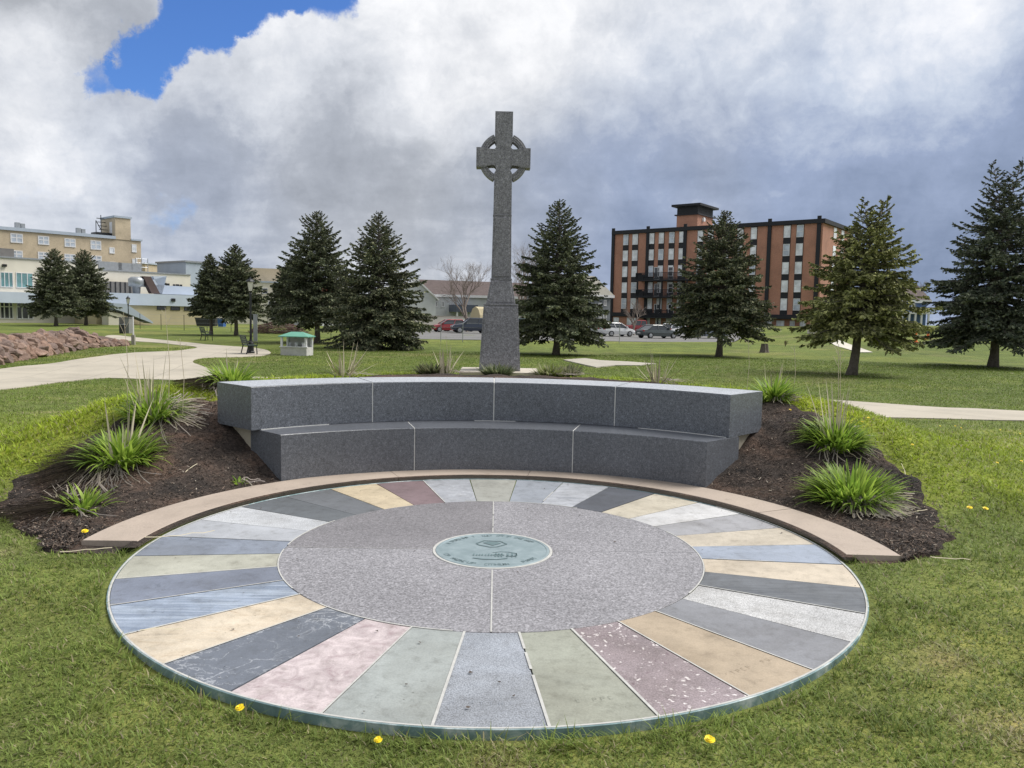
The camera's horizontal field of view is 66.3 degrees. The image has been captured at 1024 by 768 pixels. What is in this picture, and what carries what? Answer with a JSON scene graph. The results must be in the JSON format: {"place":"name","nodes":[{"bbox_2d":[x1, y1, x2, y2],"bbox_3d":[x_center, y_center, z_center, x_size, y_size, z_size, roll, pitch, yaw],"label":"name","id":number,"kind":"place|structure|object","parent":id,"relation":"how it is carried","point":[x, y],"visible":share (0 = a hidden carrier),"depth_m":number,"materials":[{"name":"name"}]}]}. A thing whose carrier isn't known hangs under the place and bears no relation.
{"place":"outdoors","nodes":[
{"label":"outdoors","id":0,"kind":"place"},
{"bbox_2d":[0,215,142,263],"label":"hospital block","id":1,"kind":"structure","parent":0,"point":[112,241],"depth_m":117.93,"materials":[{"name":"beige brick"}]},
{"bbox_2d":[10,233,22,242],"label":"window","id":2,"kind":"structure","parent":1,"relation":"in","point":[14,237],"depth_m":111.42,"materials":[{"name":"white glass"}]},
{"bbox_2d":[14,250,22,256],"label":"window","id":3,"kind":"structure","parent":1,"relation":"in","point":[17,253],"depth_m":111.78,"materials":[{"name":"white glass"}]},
{"bbox_2d":[38,236,48,244],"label":"window","id":4,"kind":"structure","parent":1,"relation":"in","point":[42,240],"depth_m":114.01,"materials":[{"name":"white glass"}]},
{"bbox_2d":[64,238,75,247],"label":"window","id":5,"kind":"structure","parent":1,"relation":"in","point":[68,242],"depth_m":116.63,"materials":[{"name":"white glass"}]},
{"bbox_2d":[64,254,75,260],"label":"window","id":6,"kind":"structure","parent":1,"relation":"in","point":[69,257],"depth_m":116.77,"materials":[{"name":"white glass"}]},
{"bbox_2d":[90,240,100,249],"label":"window","id":7,"kind":"structure","parent":1,"relation":"in","point":[94,245],"depth_m":119.31,"materials":[{"name":"white glass"}]},
{"bbox_2d":[99,336,118,339],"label":"earth bank","id":8,"kind":"structure","parent":0,"point":[104,337],"depth_m":50.09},
{"bbox_2d":[1,339,13,347],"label":"boulder","id":9,"kind":"object","parent":8,"relation":"on","point":[5,342],"visible":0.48,"depth_m":31.95,"materials":[{"name":"red stone"}]},
{"bbox_2d":[4,352,13,362],"bbox_3d":[-20.014,-0.940,30.971,0.642,0.708,0.754,16,12,-38],"label":"boulder","id":10,"kind":"object","parent":8,"relation":"on","point":[10,359],"visible":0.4,"depth_m":30.79,"materials":[{"name":"red stone"}]},
{"bbox_2d":[8,347,18,357],"bbox_3d":[-20.445,-1.217,31.606,0.943,0.563,0.592,8,15,10],"label":"boulder","id":11,"kind":"object","parent":8,"relation":"on","point":[11,350],"visible":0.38,"depth_m":31.54,"materials":[{"name":"red stone"}]},
{"bbox_2d":[35,348,47,356],"bbox_3d":[-21.205,-1.331,34.895,0.973,0.549,0.705,-8,9,5],"label":"boulder","id":12,"kind":"object","parent":8,"relation":"on","point":[40,353],"visible":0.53,"depth_m":34.80,"materials":[{"name":"beige stone"}]},
{"bbox_2d":[65,339,79,346],"bbox_3d":[-22.933,-2.023,40.519,1.075,0.482,0.507,-17,-2,-7],"label":"boulder","id":13,"kind":"object","parent":8,"relation":"on","point":[74,343],"visible":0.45,"depth_m":40.41,"materials":[{"name":"red stone"}]},
{"bbox_2d":[74,329,88,336],"bbox_3d":[-24.372,-2.729,44.063,1.185,0.689,0.422,5,12,13],"label":"boulder","id":14,"kind":"object","parent":8,"relation":"on","point":[82,332],"visible":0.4,"depth_m":43.85,"materials":[{"name":"red stone"}]},
{"bbox_2d":[0,317,1023,767],"bbox_3d":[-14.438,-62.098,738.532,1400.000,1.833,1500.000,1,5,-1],"label":"ground","id":15,"kind":"structure","parent":0,"point":[780,347],"depth_m":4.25,"materials":[{"name":"green plant"}]},
{"bbox_2d":[18,248,89,325],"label":"spruce tree","id":16,"kind":"object","parent":15,"relation":"on","point":[54,296],"visible":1,"depth_m":82.36,"materials":[{"name":"green plant"}]},
{"bbox_2d":[59,249,121,325],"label":"spruce tree","id":17,"kind":"object","parent":15,"relation":"on","point":[96,295],"visible":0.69,"depth_m":89.44,"materials":[{"name":"green plant"}]},
{"bbox_2d":[0,248,190,322],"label":"cream building","id":18,"kind":"structure","parent":15,"relation":"on","point":[16,273],"depth_m":97.99,"materials":[{"name":"cream painted wall"},{"name":"glass"},{"name":"pale blue metal"}]},
{"bbox_2d":[0,272,12,286],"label":"window","id":19,"kind":"structure","parent":18,"relation":"in","point":[6,278],"depth_m":95.87,"materials":[{"name":"glass"}]},
{"bbox_2d":[0,303,13,318],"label":"window","id":20,"kind":"structure","parent":18,"relation":"in","point":[6,309],"depth_m":96.12,"materials":[{"name":"grey glass"}]},
{"bbox_2d":[16,272,32,287],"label":"window","id":21,"kind":"structure","parent":18,"relation":"in","point":[22,279],"depth_m":97.42,"materials":[{"name":"glass"}]},
{"bbox_2d":[16,303,33,318],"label":"window","id":22,"kind":"structure","parent":18,"relation":"in","point":[21,313],"depth_m":97.49,"materials":[{"name":"glass"}]},
{"bbox_2d":[119,323,125,333],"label":"litter bin","id":23,"kind":"object","parent":15,"relation":"on","point":[121,327],"visible":0.88,"depth_m":65.86,"materials":[{"name":"metal"}]},
{"bbox_2d":[118,317,131,332],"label":"utility cabinet","id":24,"kind":"object","parent":15,"relation":"on","point":[128,326],"visible":0.66,"depth_m":66.75,"materials":[{"name":"grey metal"}]},
{"bbox_2d":[131,317,135,344],"bbox_3d":[-23.510,-3.258,48.635,0.200,1.850,0.160,1,5,-1],"label":"white post","id":25,"kind":"object","parent":15,"relation":"on","point":[133,339],"visible":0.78,"depth_m":48.60,"materials":[{"name":"paint"}]},
{"bbox_2d":[75,276,203,324],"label":"annex building","id":26,"kind":"structure","parent":15,"relation":"on","point":[160,297],"depth_m":102.07,"materials":[{"name":"beige"}]},
{"bbox_2d":[141,262,156,271],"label":"brick annex","id":27,"kind":"object","parent":15,"relation":"on","point":[152,267],"visible":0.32,"depth_m":140.34,"materials":[{"name":"beige brick"}]},
{"bbox_2d":[155,260,206,286],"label":"clad building","id":28,"kind":"structure","parent":15,"relation":"on","point":[192,268],"depth_m":118.75,"materials":[{"name":"metal"}]},
{"bbox_2d":[199,327,212,340],"bbox_3d":[-22.154,-3.636,56.717,0.634,0.963,1.600,-2,6,-33],"label":"park bench","id":29,"kind":"object","parent":15,"relation":"on","point":[202,331],"visible":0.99,"depth_m":56.29,"materials":[{"name":"metal"}]},
{"bbox_2d":[194,317,217,325],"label":"waste skip","id":30,"kind":"object","parent":15,"relation":"on","point":[202,321],"visible":0.68,"depth_m":95.48,"materials":[{"name":"paint"}]},
{"bbox_2d":[187,253,227,333],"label":"spruce tree","id":31,"kind":"object","parent":15,"relation":"on","point":[197,301],"visible":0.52,"depth_m":65.63,"materials":[{"name":"green plant"}]},
{"bbox_2d":[198,244,270,335],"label":"spruce tree","id":32,"kind":"object","parent":15,"relation":"on","point":[233,297],"visible":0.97,"depth_m":65.34,"materials":[{"name":"green plant"}]},
{"bbox_2d":[253,314,257,340],"bbox_3d":[-18.779,-4.076,57.344,0.340,2.060,0.140,1,5,-1],"label":"grey post","id":33,"kind":"object","parent":15,"relation":"on","point":[255,332],"visible":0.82,"depth_m":57.30,"materials":[{"name":"metal"}]},
{"bbox_2d":[249,322,309,333],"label":"shrubs","id":34,"kind":"object","parent":15,"relation":"on","point":[267,328],"visible":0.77,"depth_m":72.36,"materials":[{"name":"brown plant"}]},
{"bbox_2d":[217,267,343,324],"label":"ochre building","id":35,"kind":"structure","parent":15,"relation":"on","point":[267,276],"depth_m":127.44,"materials":[{"name":"beige paint"}]},
{"bbox_2d":[265,258,313,331],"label":"spruce tree","id":36,"kind":"object","parent":15,"relation":"on","point":[272,300],"visible":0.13,"depth_m":74.84,"materials":[{"name":"green plant"}]},
{"bbox_2d":[278,332,315,355],"bbox_3d":[-11.077,-2.082,40.364,1.560,1.210,1.200,2,5,5],"label":"kiosk","id":37,"kind":"object","parent":15,"relation":"on","point":[299,343],"visible":0.98,"depth_m":39.97,"materials":[{"name":"white paint"}]},
{"bbox_2d":[262,210,355,342],"bbox_3d":[-13.559,-7.507,55.535,7.637,9.541,7.221,1,5,-1],"label":"spruce tree","id":38,"kind":"object","parent":15,"relation":"on","point":[315,293],"visible":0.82,"depth_m":54.43,"materials":[{"name":"green plant"}]},
{"bbox_2d":[315,211,436,350],"bbox_3d":[-8.464,-6.244,49.079,7.727,9.061,7.555,1,5,-1],"label":"spruce tree","id":39,"kind":"object","parent":15,"relation":"on","point":[384,313],"visible":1,"depth_m":48.20,"materials":[{"name":"green plant"}]},
{"bbox_2d":[140,314,619,342],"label":"wire fence","id":40,"kind":"object","parent":15,"relation":"on","point":[429,322],"visible":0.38,"depth_m":66.06,"materials":[{"name":"metal"}]},
{"bbox_2d":[400,361,453,373],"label":"shrub","id":41,"kind":"object","parent":15,"relation":"on","point":[426,369],"visible":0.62,"depth_m":11.18,"materials":[{"name":"green plant"}]},
{"bbox_2d":[415,316,470,329],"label":"wall","id":42,"kind":"structure","parent":15,"relation":"on","point":[438,319],"depth_m":105.04,"materials":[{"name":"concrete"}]},
{"bbox_2d":[430,255,491,331],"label":"bare tree","id":43,"kind":"object","parent":15,"relation":"on","point":[464,312],"visible":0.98,"depth_m":96.36,"materials":[{"name":"brown plant"}]},
{"bbox_2d":[402,279,526,317],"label":"long house","id":44,"kind":"structure","parent":15,"relation":"on","point":[432,305],"depth_m":123.05,"materials":[{"name":"grey"}]},
{"bbox_2d":[470,307,482,317],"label":"garage","id":45,"kind":"structure","parent":15,"relation":"on","point":[476,312],"depth_m":111.84,"materials":[{"name":"beige"}]},
{"bbox_2d":[0,373,960,563],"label":"mulch bed","id":46,"kind":"object","parent":15,"relation":"on","point":[238,441],"visible":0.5,"depth_m":7.18,"materials":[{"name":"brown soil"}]},
{"bbox_2d":[0,478,121,526],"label":"day lily","id":47,"kind":"object","parent":46,"relation":"on","point":[88,499],"visible":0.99,"depth_m":6.08,"materials":[{"name":"green plant"}]},
{"bbox_2d":[19,398,175,494],"bbox_3d":[-3.660,0.431,6.941,1.326,0.855,1.317,1,5,-1],"label":"day lily","id":48,"kind":"object","parent":46,"relation":"on","point":[125,448],"visible":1,"depth_m":6.93,"materials":[{"name":"green plant"}]},
{"bbox_2d":[99,309,213,443],"bbox_3d":[-3.543,-0.118,7.809,1.073,1.284,1.028,1,5,-1],"label":"day lily","id":49,"kind":"object","parent":46,"relation":"on","point":[166,409],"visible":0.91,"depth_m":7.76,"materials":[{"name":"green plant"}]},
{"bbox_2d":[167,350,267,395],"bbox_3d":[-3.276,-0.132,8.831,1.136,0.543,1.172,-2,6,-29],"label":"day lily","id":50,"kind":"object","parent":46,"relation":"on","point":[234,374],"visible":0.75,"depth_m":8.82,"materials":[{"name":"green plant"}]},
{"bbox_2d":[233,476,264,485],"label":"weed","id":51,"kind":"object","parent":46,"relation":"on","point":[239,480],"visible":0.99,"depth_m":7.10,"materials":[{"name":"green plant"}]},
{"bbox_2d":[309,344,373,377],"bbox_3d":[-2.185,-0.323,10.203,0.814,0.541,0.984,-2,6,-34],"label":"dry grass tuft","id":52,"kind":"object","parent":46,"relation":"on","point":[349,372],"visible":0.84,"depth_m":10.13,"materials":[{"name":"beige plant"}]},
{"bbox_2d":[419,341,472,373],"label":"dry grass tuft","id":53,"kind":"object","parent":46,"relation":"on","point":[442,367],"visible":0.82,"depth_m":11.17,"materials":[{"name":"beige plant"}]},
{"bbox_2d":[477,363,519,375],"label":"shrub","id":54,"kind":"object","parent":46,"relation":"on","point":[498,369],"visible":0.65,"depth_m":11.14,"materials":[{"name":"green plant"}]},
{"bbox_2d":[60,456,969,630],"bbox_3d":[-0.108,0.961,5.580,7.583,0.283,3.407,1,5,-1],"label":"loose straw","id":55,"kind":"object","parent":46,"relation":"on","point":[214,530],"visible":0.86,"depth_m":5.26,"materials":[{"name":"beige plant"}]},
{"bbox_2d":[617,353,690,384],"bbox_3d":[1.844,-0.234,10.086,0.923,0.476,0.952,3,5,22],"label":"dry grass tuft","id":56,"kind":"object","parent":46,"relation":"on","point":[655,377],"visible":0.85,"depth_m":9.99,"materials":[{"name":"beige plant"}]},
{"bbox_2d":[741,346,807,405],"bbox_3d":[2.961,-0.104,8.794,0.878,0.660,0.846,1,5,-1],"label":"day lily","id":57,"kind":"object","parent":46,"relation":"on","point":[778,390],"visible":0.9,"depth_m":8.71,"materials":[{"name":"green plant"}]},
{"bbox_2d":[785,344,885,465],"bbox_3d":[3.172,0.174,7.683,0.985,1.135,0.970,1,5,-1],"label":"day lily","id":58,"kind":"object","parent":46,"relation":"on","point":[837,433],"visible":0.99,"depth_m":7.58,"materials":[{"name":"green plant"}]},
{"bbox_2d":[788,448,921,519],"bbox_3d":[2.942,0.800,6.731,1.114,0.574,1.115,1,5,-1],"label":"day lily","id":59,"kind":"object","parent":46,"relation":"on","point":[857,490],"visible":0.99,"depth_m":6.62,"materials":[{"name":"green plant"}]},
{"bbox_2d":[106,479,868,740],"bbox_3d":[-0.135,1.208,5.399,4.724,0.146,4.724,1,5,-1],"label":"paved circle","id":60,"kind":"object","parent":15,"relation":"on","point":[583,619],"visible":0.94,"depth_m":4.31,"materials":[{"name":"stone"}]},
{"bbox_2d":[137,488,860,711],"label":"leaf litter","id":61,"kind":"object","parent":60,"relation":"on","point":[420,642],"visible":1,"depth_m":3.88,"materials":[{"name":"brown plant"}]},
{"bbox_2d":[217,377,762,487],"bbox_3d":[-0.209,0.549,8.266,5.559,1.088,1.891,1,5,-1],"label":"curved granite bench","id":62,"kind":"object","parent":15,"relation":"on","point":[288,429],"visible":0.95,"depth_m":7.96,"materials":[{"name":"stone"}]},
{"bbox_2d":[81,469,900,560],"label":"curved kerb","id":63,"kind":"structure","parent":15,"relation":"on","point":[846,541],"depth_m":6.62,"materials":[{"name":"beige concrete"}]},
{"bbox_2d":[459,111,539,375],"bbox_3d":[-0.157,-2.015,11.898,1.200,4.084,1.040,1,5,-1],"label":"celtic cross","id":64,"kind":"object","parent":15,"relation":"on","point":[500,330],"visible":0.96,"depth_m":11.75,"materials":[{"name":"stone"}]},
{"bbox_2d":[511,242,562,317],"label":"bare tree","id":65,"kind":"object","parent":15,"relation":"on","point":[520,272],"visible":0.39,"depth_m":110.68,"materials":[{"name":"brown plant"}]},
{"bbox_2d":[523,362,584,376],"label":"shrub","id":66,"kind":"object","parent":15,"relation":"on","point":[548,370],"visible":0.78,"depth_m":11.37,"materials":[{"name":"green plant"}]},
{"bbox_2d":[513,199,611,354],"bbox_3d":[2.615,-6.227,46.359,6.776,9.351,6.844,1,5,-1],"label":"spruce tree","id":67,"kind":"object","parent":15,"relation":"on","point":[574,315],"visible":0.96,"depth_m":45.41,"materials":[{"name":"green plant"}]},
{"bbox_2d":[523,273,614,330],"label":"grey house","id":68,"kind":"structure","parent":15,"relation":"on","point":[603,291],"depth_m":117.27,"materials":[{"name":"grey"}]},
{"bbox_2d":[556,362,588,376],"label":"shrub","id":69,"kind":"object","parent":15,"relation":"on","point":[573,370],"visible":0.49,"depth_m":11.69,"materials":[{"name":"green plant"}]},
{"bbox_2d":[563,358,655,367],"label":"concrete slab","id":70,"kind":"structure","parent":15,"relation":"on","point":[594,363],"depth_m":38.01,"materials":[{"name":"beige concrete"}]},
{"bbox_2d":[623,300,646,334],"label":"bare tree","id":71,"kind":"object","parent":15,"relation":"on","point":[626,311],"visible":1,"depth_m":95.94,"materials":[{"name":"plant"}]},
{"bbox_2d":[704,735,714,751],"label":"dandelion","id":72,"kind":"object","parent":15,"relation":"on","point":[709,738],"visible":1,"depth_m":2.99,"materials":[{"name":"yellow plant"}]},
{"bbox_2d":[662,210,781,356],"bbox_3d":[12.827,-6.045,48.039,7.014,9.101,7.295,1,5,-1],"label":"spruce tree","id":73,"kind":"object","parent":15,"relation":"on","point":[733,308],"visible":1,"depth_m":46.93,"materials":[{"name":"green plant"}]},
{"bbox_2d":[610,203,852,326],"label":"apartment building","id":74,"kind":"structure","parent":15,"relation":"on","point":[647,262],"depth_m":124.54,"materials":[{"name":"orange brick"}]},
{"bbox_2d":[631,282,636,292],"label":"window","id":75,"kind":"structure","parent":74,"relation":"in","point":[633,284],"depth_m":131.05,"materials":[{"name":"glass"}]},
{"bbox_2d":[631,266,636,276],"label":"window","id":76,"kind":"structure","parent":74,"relation":"in","point":[634,268],"depth_m":130.84,"materials":[{"name":"grey glass"}]},
{"bbox_2d":[632,250,637,260],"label":"window","id":77,"kind":"structure","parent":74,"relation":"in","point":[634,252],"depth_m":130.59,"materials":[{"name":"grey glass"}]},
{"bbox_2d":[632,234,637,244],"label":"window","id":78,"kind":"structure","parent":74,"relation":"in","point":[635,236],"depth_m":130.38,"materials":[{"name":"grey glass"}]},
{"bbox_2d":[668,249,673,259],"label":"window","id":79,"kind":"structure","parent":74,"relation":"in","point":[671,251],"depth_m":126.54,"materials":[{"name":"grey glass"}]},
{"bbox_2d":[669,232,674,242],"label":"window","id":80,"kind":"structure","parent":74,"relation":"in","point":[671,234],"depth_m":126.32,"materials":[{"name":"grey glass"}]},
{"bbox_2d":[751,227,756,238],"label":"window","id":81,"kind":"structure","parent":74,"relation":"in","point":[753,230],"depth_m":118.03,"materials":[{"name":"grey glass"}]},
{"bbox_2d":[780,298,786,309],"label":"window","id":82,"kind":"structure","parent":74,"relation":"in","point":[783,302],"depth_m":115.89,"materials":[{"name":"grey glass"}]},
{"bbox_2d":[781,280,787,291],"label":"window","id":83,"kind":"structure","parent":74,"relation":"in","point":[784,283],"depth_m":115.66,"materials":[{"name":"glass"}]},
{"bbox_2d":[782,262,788,273],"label":"window","id":84,"kind":"structure","parent":74,"relation":"in","point":[785,265],"depth_m":115.44,"materials":[{"name":"grey glass"}]},
{"bbox_2d":[783,244,789,255],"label":"window","id":85,"kind":"structure","parent":74,"relation":"in","point":[786,247],"depth_m":115.21,"materials":[{"name":"grey glass"}]},
{"bbox_2d":[783,225,790,237],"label":"window","id":86,"kind":"structure","parent":74,"relation":"in","point":[787,229],"depth_m":114.99,"materials":[{"name":"grey glass"}]},
{"bbox_2d":[793,298,799,310],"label":"window","id":87,"kind":"structure","parent":74,"relation":"in","point":[796,307],"depth_m":114.76,"materials":[{"name":"grey glass"}]},
{"bbox_2d":[794,280,800,291],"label":"window","id":88,"kind":"structure","parent":74,"relation":"in","point":[797,283],"depth_m":114.51,"materials":[{"name":"glass"}]},
{"bbox_2d":[794,262,801,273],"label":"window","id":89,"kind":"structure","parent":74,"relation":"in","point":[798,265],"depth_m":114.29,"materials":[{"name":"grey glass"}]},
{"bbox_2d":[795,243,802,255],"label":"window","id":90,"kind":"structure","parent":74,"relation":"in","point":[799,246],"depth_m":114.04,"materials":[{"name":"grey glass"}]},
{"bbox_2d":[796,225,803,236],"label":"window","id":91,"kind":"structure","parent":74,"relation":"in","point":[800,228],"depth_m":113.84,"materials":[{"name":"grey glass"}]},
{"bbox_2d":[759,344,769,352],"bbox_3d":[17.801,-2.477,55.178,0.731,0.720,0.713,4,6,33],"label":"tree stump","id":92,"kind":"object","parent":15,"relation":"on","point":[764,348],"visible":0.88,"depth_m":55.00,"materials":[{"name":"grey wood"}]},
{"bbox_2d":[787,195,942,374],"bbox_3d":[14.931,-4.135,33.586,5.732,7.899,5.910,1,5,-1],"label":"spruce tree","id":93,"kind":"object","parent":15,"relation":"on","point":[872,308],"visible":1,"depth_m":32.76,"materials":[{"name":"green plant"}]},
{"bbox_2d":[902,285,933,325],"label":"blue house","id":94,"kind":"structure","parent":15,"relation":"on","point":[918,318],"depth_m":99.90,"materials":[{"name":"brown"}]},
{"bbox_2d":[921,159,1023,367],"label":"spruce tree","id":95,"kind":"object","parent":15,"relation":"on","point":[988,314],"visible":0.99,"depth_m":41.09,"materials":[{"name":"green plant"}]},
{"bbox_2d":[0,335,1023,421],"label":"path","id":96,"kind":"structure","parent":0,"point":[111,366],"depth_m":27.05,"materials":[{"name":"concrete"}]},
{"bbox_2d":[239,335,257,353],"bbox_3d":[-13.605,-2.043,40.439,0.634,0.963,1.600,-2,6,-29],"label":"park bench","id":97,"kind":"object","parent":96,"relation":"on","point":[243,338],"visible":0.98,"depth_m":39.97,"materials":[{"name":"metal"}]},
{"bbox_2d":[246,277,254,352],"bbox_3d":[-13.612,-3.576,40.815,0.436,3.998,0.436,1,5,2],"label":"street lamp","id":98,"kind":"object","parent":96,"relation":"on","point":[250,282],"visible":0.95,"depth_m":40.77,"materials":[{"name":"metal"}]},
{"bbox_2d":[0,0,1023,325],"label":"sky","id":99,"kind":"structure","parent":0,"point":[213,126],"materials":[{"name":"white"}]},
{"bbox_2d":[412,330,740,341],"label":"road","id":100,"kind":"structure","parent":0,"point":[468,335],"depth_m":77.83,"materials":[{"name":"grey asphalt"}]},
{"bbox_2d":[431,319,462,331],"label":"hatchback car","id":101,"kind":"object","parent":100,"relation":"on","point":[444,324],"visible":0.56,"depth_m":91.12,"materials":[{"name":"red paint"}]},
{"bbox_2d":[450,318,482,332],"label":"sport utility car","id":102,"kind":"object","parent":100,"relation":"on","point":[467,324],"visible":0.58,"depth_m":87.05,"materials":[{"name":"blue paint"}]},
{"bbox_2d":[598,322,634,336],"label":"hatchback car","id":103,"kind":"object","parent":100,"relation":"on","point":[624,330],"visible":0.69,"depth_m":85.17,"materials":[{"name":"white paint"}]},
{"bbox_2d":[625,320,646,329],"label":"pickup truck","id":104,"kind":"object","parent":100,"relation":"on","point":[640,323],"visible":0.18,"depth_m":111.09,"materials":[{"name":"red paint"}]},
{"bbox_2d":[635,324,678,338],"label":"sedan car","id":105,"kind":"object","parent":100,"relation":"on","point":[651,331],"visible":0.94,"depth_m":81.10,"materials":[{"name":"grey paint"}]},
{"bbox_2d":[663,323,685,335],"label":"hatchback car","id":106,"kind":"object","parent":100,"relation":"on","point":[673,327],"visible":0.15,"depth_m":91.63,"materials":[{"name":"white paint"}]},
{"bbox_2d":[813,333,870,351],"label":"pavement","id":107,"kind":"structure","parent":0,"point":[847,346],"depth_m":66.34,"materials":[{"name":"concrete"}]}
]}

